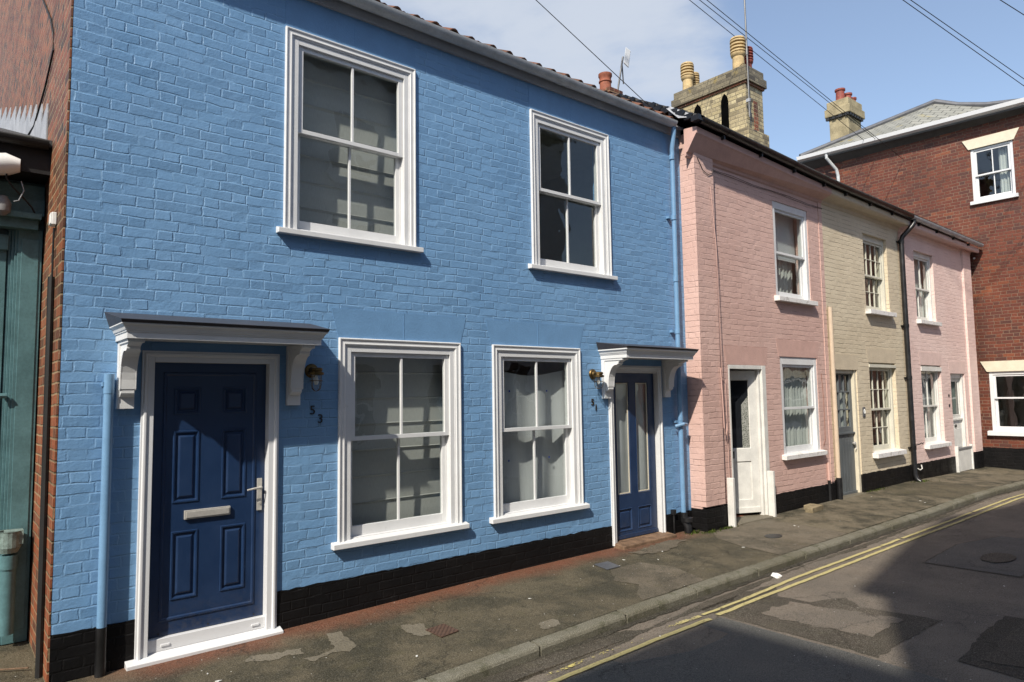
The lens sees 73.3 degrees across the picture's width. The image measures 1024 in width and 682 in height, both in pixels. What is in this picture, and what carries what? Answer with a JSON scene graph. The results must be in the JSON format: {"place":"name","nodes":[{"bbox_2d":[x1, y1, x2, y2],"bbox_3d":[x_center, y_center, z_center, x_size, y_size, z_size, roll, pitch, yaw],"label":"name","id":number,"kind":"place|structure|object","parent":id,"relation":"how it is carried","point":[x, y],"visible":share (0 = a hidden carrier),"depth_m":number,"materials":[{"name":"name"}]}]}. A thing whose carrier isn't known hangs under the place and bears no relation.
{"place":"outdoors","nodes":[
{"label":"outdoors","id":0,"kind":"place"},
{"bbox_2d":[0,667,28,670],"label":"stick","id":1,"kind":"object","parent":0,"point":[14,668],"visible":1,"depth_m":4.70,"materials":[{"name":"brown wood"}]},
{"bbox_2d":[0,638,43,681],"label":"forecourt","id":2,"kind":"structure","parent":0,"point":[17,655],"depth_m":4.87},
{"bbox_2d":[0,128,52,644],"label":"shop","id":3,"kind":"structure","parent":2,"relation":"on","point":[21,236],"depth_m":5.37,"materials":[{"name":"teal paint"}]},
{"bbox_2d":[0,234,8,392],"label":"door panel","id":4,"kind":"structure","parent":3,"relation":"in","point":[4,239],"depth_m":5.38,"materials":[{"name":"teal paint"}]},
{"bbox_2d":[0,152,34,215],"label":"security camera","id":5,"kind":"object","parent":3,"relation":"attached to","point":[10,164],"visible":1,"depth_m":5.22,"materials":[{"name":"white plastic"}]},
{"bbox_2d":[68,470,1021,681],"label":"pavement","id":6,"kind":"structure","parent":0,"point":[485,617],"depth_m":5.60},
{"bbox_2d":[0,0,483,681],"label":"terraced house","id":7,"kind":"structure","parent":6,"relation":"on","point":[258,206],"depth_m":5.49,"materials":[{"name":"blue brick"}]},
{"bbox_2d":[27,0,54,134],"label":"cable","id":8,"kind":"object","parent":7,"relation":"attached to","point":[49,67],"depth_m":5.80,"materials":[{"name":"black rubber"}]},
{"bbox_2d":[35,276,54,678],"bbox_3d":[-3.231,0.917,4.762,0.044,2.772,0.194,3,-6,-40],"label":"cable conduit","id":9,"kind":"object","parent":7,"relation":"attached to","point":[44,487],"visible":1,"depth_m":4.74,"materials":[{"name":"black plastic"}]},
{"bbox_2d":[49,212,56,275],"bbox_3d":[-3.322,-0.656,4.966,0.038,0.540,0.100,3,-6,-40],"label":"junction box","id":10,"kind":"object","parent":7,"relation":"attached to","point":[52,219],"visible":1,"depth_m":4.95,"materials":[{"name":"white plastic"}]},
{"bbox_2d":[148,363,265,638],"bbox_3d":[-2.289,1.155,5.223,0.833,1.970,0.114,3,-6,-40],"label":"door","id":11,"kind":"structure","parent":7,"relation":"in","point":[207,540],"depth_m":5.22,"materials":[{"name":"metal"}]},
{"bbox_2d":[305,364,323,390],"bbox_3d":[-1.628,0.301,5.696,0.124,0.233,0.161,3,-6,-40],"label":"wall lamp","id":12,"kind":"object","parent":7,"relation":"attached to","point":[312,371],"visible":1,"depth_m":5.66,"materials":[{"name":"gold metal"}]},
{"bbox_2d":[276,26,423,252],"bbox_3d":[-1.474,-1.741,6.232,1.391,1.784,0.299,3,-6,-40],"label":"window","id":13,"kind":"structure","parent":7,"relation":"in","point":[350,113],"depth_m":6.32,"materials":[{"name":"white paint"}]},
{"bbox_2d":[331,337,469,550],"bbox_3d":[-1.051,0.891,6.349,1.398,1.785,0.299,3,-6,-40],"label":"window","id":14,"kind":"structure","parent":7,"relation":"in","point":[400,417],"depth_m":6.43,"materials":[{"name":"white paint"}]},
{"bbox_2d":[245,648,302,661],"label":"pale patch","id":15,"kind":"object","parent":6,"relation":"on","point":[270,657],"visible":1,"depth_m":4.94,"materials":[{"name":"grey concrete"}]},
{"bbox_2d":[304,631,355,660],"bbox_3d":[-1.308,2.262,5.114,0.308,0.020,0.560,-1,-4,5],"label":"pale patch","id":16,"kind":"object","parent":6,"relation":"on","point":[339,640],"visible":1,"depth_m":5.13,"materials":[{"name":"grey concrete"}]},
{"bbox_2d":[401,623,430,635],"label":"pale patch","id":17,"kind":"object","parent":6,"relation":"on","point":[418,629],"visible":1,"depth_m":5.42,"materials":[{"name":"grey concrete"}]},
{"bbox_2d":[425,624,458,637],"bbox_3d":[-0.542,2.263,5.383,0.181,0.016,0.211,3,-6,-43],"label":"inspection cover","id":18,"kind":"object","parent":6,"relation":"on","point":[442,630],"visible":1,"depth_m":5.37,"materials":[{"name":"metal"}]},
{"bbox_2d":[538,619,559,628],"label":"pale patch","id":19,"kind":"object","parent":6,"relation":"on","point":[548,624],"visible":1,"depth_m":5.50,"materials":[{"name":"grey concrete"}]},
{"bbox_2d":[473,40,698,579],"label":"terraced house","id":20,"kind":"structure","parent":6,"relation":"on","point":[578,246],"depth_m":7.88,"materials":[{"name":"blue brick"}]},
{"bbox_2d":[489,344,589,523],"bbox_3d":[0.241,0.956,7.408,1.378,1.785,0.273,3,-6,-40],"label":"window","id":21,"kind":"structure","parent":20,"relation":"in","point":[538,447],"depth_m":7.48,"materials":[{"name":"white paint"}]},
{"bbox_2d":[528,109,617,280],"bbox_3d":[0.668,-1.638,7.944,1.380,1.784,0.186,3,-6,-40],"label":"window","id":22,"kind":"structure","parent":20,"relation":"in","point":[602,269],"depth_m":7.99,"materials":[{"name":"white paint"}]},
{"bbox_2d":[536,0,655,111],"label":"overhead cable","id":23,"kind":"object","parent":20,"relation":"attached to","point":[592,52],"visible":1,"depth_m":8.53,"materials":[{"name":"black rubber"}]},
{"bbox_2d":[589,369,603,388],"bbox_3d":[0.978,0.433,7.867,0.124,0.233,0.161,3,-6,-40],"label":"wall lamp","id":24,"kind":"object","parent":20,"relation":"attached to","point":[593,374],"visible":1,"depth_m":7.84,"materials":[{"name":"gold metal"}]},
{"bbox_2d":[613,373,657,539],"bbox_3d":[1.463,1.373,8.380,0.830,1.960,0.078,3,-6,-40],"label":"door","id":25,"kind":"structure","parent":20,"relation":"in","point":[635,465],"depth_m":8.39,"materials":[{"name":"blue paint"}]},
{"bbox_2d":[594,561,619,569],"bbox_3d":[0.992,2.338,7.171,0.240,0.014,0.220,3,-6,-40],"label":"inspection cover","id":26,"kind":"object","parent":6,"relation":"on","point":[607,565],"visible":1,"depth_m":7.16,"materials":[{"name":"grey metal"}]},
{"bbox_2d":[627,539,684,554],"bbox_3d":[1.729,2.381,7.959,0.285,0.012,0.989,-5,-6,43],"label":"pale patch","id":27,"kind":"object","parent":6,"relation":"on","point":[661,546],"visible":1,"depth_m":7.93,"materials":[{"name":"grey concrete"}]},
{"bbox_2d":[611,562,702,599],"bbox_3d":[1.308,2.319,6.731,1.100,0.030,0.845,3,-6,-40],"label":"pavement patch","id":28,"kind":"object","parent":6,"relation":"on","point":[652,580],"visible":1,"depth_m":6.75,"materials":[{"name":"grey concrete"}]},
{"bbox_2d":[612,35,837,531],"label":"terraced house","id":29,"kind":"structure","parent":6,"relation":"on","point":[759,412],"depth_m":9.96,"materials":[{"name":"pink brick"}]},
{"bbox_2d":[617,47,630,89],"bbox_3d":[1.637,-3.918,10.233,0.326,0.930,0.109,3,-6,-40],"label":"television aerial","id":30,"kind":"object","parent":29,"relation":"attached to","point":[626,58],"visible":0.94,"depth_m":10.26,"materials":[{"name":"white metal"}]},
{"bbox_2d":[730,371,760,513],"bbox_3d":[3.167,1.432,9.802,0.745,2.015,0.272,2,-5,-32],"label":"door","id":31,"kind":"structure","parent":29,"relation":"in","point":[742,383],"depth_m":9.84,"materials":[{"name":"white paint"}]},
{"bbox_2d":[744,0,751,118],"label":"television mast","id":32,"kind":"object","parent":29,"relation":"attached to","point":[748,100],"visible":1,"depth_m":12.84,"materials":[{"name":"grey metal"}]},
{"bbox_2d":[772,201,817,305],"bbox_3d":[4.315,-1.346,10.845,1.195,1.552,0.380,3,-6,-40],"label":"window","id":33,"kind":"structure","parent":29,"relation":"in","point":[783,215],"depth_m":11.06,"materials":[{"name":"white paint"}]},
{"bbox_2d":[780,357,827,459],"bbox_3d":[4.418,1.021,10.660,1.260,1.531,0.275,3,-6,-40],"label":"window","id":34,"kind":"structure","parent":29,"relation":"in","point":[797,444],"depth_m":10.86,"materials":[{"name":"white paint"}]},
{"bbox_2d":[713,519,846,554],"bbox_3d":[3.333,2.427,8.714,1.955,0.044,1.220,3,-6,-40],"label":"pavement patch","id":35,"kind":"object","parent":6,"relation":"on","point":[753,534],"visible":1,"depth_m":8.56,"materials":[{"name":"grey concrete"}]},
{"bbox_2d":[764,534,781,537],"bbox_3d":[3.237,2.414,8.522,0.280,0.012,0.180,3,-6,-40],"label":"inspection cover","id":36,"kind":"object","parent":35,"relation":"on","point":[773,535],"visible":1,"depth_m":8.50,"materials":[{"name":"metal"}]},
{"bbox_2d":[685,480,929,534],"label":"weeds","id":37,"kind":"object","parent":6,"relation":"on","point":[709,531],"visible":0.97,"depth_m":8.88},
{"bbox_2d":[766,495,937,532],"bbox_3d":[5.045,2.503,10.145,3.080,0.054,1.202,3,-6,-40],"label":"pavement patch","id":38,"kind":"object","parent":6,"relation":"on","point":[851,514],"visible":0.9,"depth_m":9.95,"materials":[{"name":"grey concrete"}]},
{"bbox_2d":[804,503,823,512],"bbox_3d":[4.431,2.475,10.190,0.210,0.073,0.440,-5,-6,44],"label":"loose brick","id":39,"kind":"object","parent":38,"relation":"on","point":[811,508],"visible":1,"depth_m":10.11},
{"bbox_2d":[788,168,922,499],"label":"terraced house","id":40,"kind":"structure","parent":6,"relation":"on","point":[873,420],"depth_m":12.28,"materials":[{"name":"beige brick"}]},
{"bbox_2d":[836,374,857,495],"bbox_3d":[5.579,1.560,11.646,0.735,2.037,0.184,3,-6,-40],"label":"door","id":41,"kind":"structure","parent":40,"relation":"in","point":[846,433],"depth_m":11.70,"materials":[{"name":"grey paint"}]},
{"bbox_2d":[862,234,896,317],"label":"window","id":42,"kind":"structure","parent":40,"relation":"in","point":[868,241],"depth_m":13.04,"materials":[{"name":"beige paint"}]},
{"bbox_2d":[869,363,906,457],"bbox_3d":[6.731,1.252,12.642,1.235,1.684,0.423,3,-6,-40],"label":"window","id":43,"kind":"structure","parent":40,"relation":"in","point":[881,450],"depth_m":12.91,"materials":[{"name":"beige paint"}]},
{"bbox_2d":[862,478,996,503],"bbox_3d":[7.379,2.613,12.091,3.000,0.040,1.202,3,-6,-40],"label":"pavement patch","id":44,"kind":"object","parent":6,"relation":"on","point":[911,497],"visible":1,"depth_m":11.47,"materials":[{"name":"grey concrete"}]},
{"bbox_2d":[897,214,984,480],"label":"terraced house","id":45,"kind":"structure","parent":6,"relation":"on","point":[947,416],"depth_m":14.62,"materials":[{"name":"pink brick"}]},
{"bbox_2d":[913,251,941,325],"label":"window","id":46,"kind":"structure","parent":45,"relation":"in","point":[928,319],"depth_m":14.55,"materials":[{"name":"white paint"}]},
{"bbox_2d":[921,365,951,448],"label":"window","id":47,"kind":"structure","parent":45,"relation":"in","point":[934,442],"depth_m":14.40,"materials":[{"name":"white paint"}]},
{"bbox_2d":[951,378,962,446],"bbox_3d":[9.687,1.815,15.067,0.730,1.993,0.112,3,-6,-40],"label":"door","id":48,"kind":"structure","parent":45,"relation":"in","point":[957,418],"depth_m":15.20,"materials":[{"name":"white paint"}]},
{"bbox_2d":[930,467,1023,485],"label":"pavement patch","id":49,"kind":"object","parent":6,"relation":"on","point":[994,476],"visible":1,"depth_m":13.94,"materials":[{"name":"grey concrete"}]},
{"bbox_2d":[380,0,1023,160],"label":"sky","id":50,"kind":"structure","parent":0,"point":[891,57],"materials":[{"name":"blue"}]},
{"bbox_2d":[522,489,1023,681],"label":"road","id":51,"kind":"structure","parent":0,"point":[968,607],"depth_m":6.35,"materials":[{"name":"grey asphalt"}]},
{"bbox_2d":[547,624,676,674],"bbox_3d":[0.797,2.323,5.218,1.480,0.025,0.044,3,-6,-40],"label":"yellow line","id":52,"kind":"object","parent":51,"relation":"on","point":[573,664],"visible":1,"depth_m":4.92,"materials":[{"name":"yellow paint"}]},
{"bbox_2d":[548,618,711,681],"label":"yellow line","id":53,"kind":"object","parent":51,"relation":"on","point":[565,676],"visible":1,"depth_m":5.12,"materials":[{"name":"yellow paint"}]},
{"bbox_2d":[676,615,701,623],"bbox_3d":[1.487,2.344,5.788,0.312,0.001,0.048,3,-6,-37],"label":"yellow line","id":54,"kind":"object","parent":51,"relation":"on","point":[685,620],"visible":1,"depth_m":5.79,"materials":[{"name":"yellow paint"}]},
{"bbox_2d":[413,480,1023,681],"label":"kerb","id":55,"kind":"structure","parent":51,"relation":"on","point":[489,665],"depth_m":6.11,"materials":[{"name":"concrete"}]},
{"bbox_2d":[475,489,1022,681],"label":"road grime","id":56,"kind":"object","parent":51,"relation":"on","point":[551,662],"visible":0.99,"depth_m":5.24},
{"bbox_2d":[562,617,946,681],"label":"road patch","id":57,"kind":"object","parent":51,"relation":"on","point":[740,652],"visible":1,"depth_m":4.81,"materials":[{"name":"grey asphalt"}]},
{"bbox_2d":[491,487,1023,675],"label":"gutter grime","id":58,"kind":"object","parent":51,"relation":"on","point":[630,624],"visible":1,"depth_m":6.62,"materials":[{"name":"grey concrete"}]},
{"bbox_2d":[771,573,781,577],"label":"paper litter","id":59,"kind":"object","parent":51,"relation":"on","point":[775,575],"visible":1,"depth_m":7.05,"materials":[{"name":"white paper"}]},
{"bbox_2d":[741,546,881,599],"bbox_3d":[3.279,2.431,7.337,3.111,0.010,0.074,3,-6,-41],"label":"yellow line","id":60,"kind":"object","parent":51,"relation":"on","point":[786,581],"visible":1,"depth_m":7.13,"materials":[{"name":"yellow paint"}]},
{"bbox_2d":[696,584,942,657],"bbox_3d":[2.593,2.333,5.894,1.287,0.020,1.598,3,-6,-40],"label":"road patch","id":61,"kind":"object","parent":51,"relation":"on","point":[885,640],"visible":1,"depth_m":5.63,"materials":[{"name":"grey asphalt"}]},
{"bbox_2d":[702,600,742,614],"bbox_3d":[1.871,2.361,6.108,0.610,0.002,0.043,3,-6,-40],"label":"yellow line","id":62,"kind":"object","parent":61,"relation":"on","point":[726,605],"visible":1,"depth_m":6.11,"materials":[{"name":"yellow paint"}]},
{"bbox_2d":[716,600,753,614],"bbox_3d":[1.982,2.358,6.092,0.581,0.002,0.053,3,-6,-41],"label":"yellow line","id":63,"kind":"object","parent":61,"relation":"on","point":[734,607],"visible":1,"depth_m":6.09,"materials":[{"name":"yellow paint"}]},
{"bbox_2d":[762,601,902,636],"bbox_3d":[2.667,2.320,5.803,0.729,0.012,0.932,3,-6,-40],"label":"road patch","id":64,"kind":"object","parent":61,"relation":"on","point":[855,622],"visible":1,"depth_m":5.74,"materials":[{"name":"grey asphalt"}]},
{"bbox_2d":[752,496,1023,600],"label":"yellow line","id":65,"kind":"object","parent":51,"relation":"on","point":[810,578],"visible":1,"depth_m":7.89,"materials":[{"name":"yellow paint"}]},
{"bbox_2d":[880,539,899,545],"bbox_3d":[4.704,2.499,8.546,0.551,0.002,0.051,3,-6,-41],"label":"yellow line","id":66,"kind":"object","parent":51,"relation":"on","point":[890,542],"visible":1,"depth_m":8.53,"materials":[{"name":"yellow paint"}]},
{"bbox_2d":[796,88,1023,469],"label":"brick building","id":67,"kind":"structure","parent":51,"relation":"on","point":[959,168],"depth_m":16.35,"materials":[{"name":"brick"}]},
{"bbox_2d":[690,0,861,138],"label":"overhead cable","id":68,"kind":"object","parent":67,"relation":"attached to","point":[775,69],"visible":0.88,"depth_m":14.69,"materials":[{"name":"black rubber"}]},
{"bbox_2d":[700,0,874,138],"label":"overhead cable","id":69,"kind":"object","parent":67,"relation":"attached to","point":[783,66],"visible":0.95,"depth_m":14.41,"materials":[{"name":"black rubber"}]},
{"bbox_2d":[707,0,903,159],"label":"overhead cable","id":70,"kind":"object","parent":67,"relation":"attached to","point":[799,75],"visible":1,"depth_m":13.97,"materials":[{"name":"black rubber"}]},
{"bbox_2d":[903,0,1023,85],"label":"overhead cable","id":71,"kind":"object","parent":67,"relation":"attached to","point":[961,41],"visible":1,"depth_m":11.95,"materials":[{"name":"black rubber"}]},
{"bbox_2d":[911,0,1023,78],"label":"overhead cable","id":72,"kind":"object","parent":67,"relation":"attached to","point":[965,38],"visible":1,"depth_m":12.00,"materials":[{"name":"black rubber"}]},
{"bbox_2d":[970,140,1018,205],"bbox_3d":[11.193,-3.888,15.994,0.283,1.335,0.940,3,-6,-40],"label":"window","id":73,"kind":"structure","parent":67,"relation":"in","point":[1005,149],"depth_m":15.95,"materials":[{"name":"white paint"}]},
{"bbox_2d":[987,371,1023,435],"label":"window","id":74,"kind":"structure","parent":67,"relation":"in","point":[998,430],"depth_m":15.71,"materials":[{"name":"white paint"}]},
{"bbox_2d":[902,512,971,537],"bbox_3d":[5.965,2.555,9.602,2.600,0.015,0.053,3,-6,-40],"label":"yellow line","id":75,"kind":"object","parent":51,"relation":"on","point":[936,525],"visible":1,"depth_m":9.53,"materials":[{"name":"yellow paint"}]},
{"bbox_2d":[922,536,1023,577],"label":"road patch","id":76,"kind":"object","parent":51,"relation":"on","point":[967,555],"visible":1,"depth_m":7.78,"materials":[{"name":"grey asphalt"}]},
{"bbox_2d":[980,552,1015,562],"bbox_3d":[5.388,2.402,7.631,0.568,0.010,0.300,3,-6,-40],"label":"inspection cover","id":77,"kind":"object","parent":76,"relation":"on","point":[996,557],"visible":1,"depth_m":7.62,"materials":[{"name":"grey metal"}]},
{"bbox_2d":[958,616,1023,679],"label":"road patch","id":78,"kind":"object","parent":51,"relation":"on","point":[985,644],"visible":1,"depth_m":5.02,"materials":[{"name":"grey asphalt"}]},
{"bbox_2d":[972,494,1023,511],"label":"yellow line","id":79,"kind":"object","parent":51,"relation":"on","point":[996,503],"visible":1,"depth_m":11.23,"materials":[{"name":"yellow paint"}]},
{"bbox_2d":[984,621,1023,666],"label":"road patch","id":80,"kind":"object","parent":51,"relation":"on","point":[1009,650],"visible":1,"depth_m":4.96,"materials":[{"name":"grey asphalt"}]}
]}

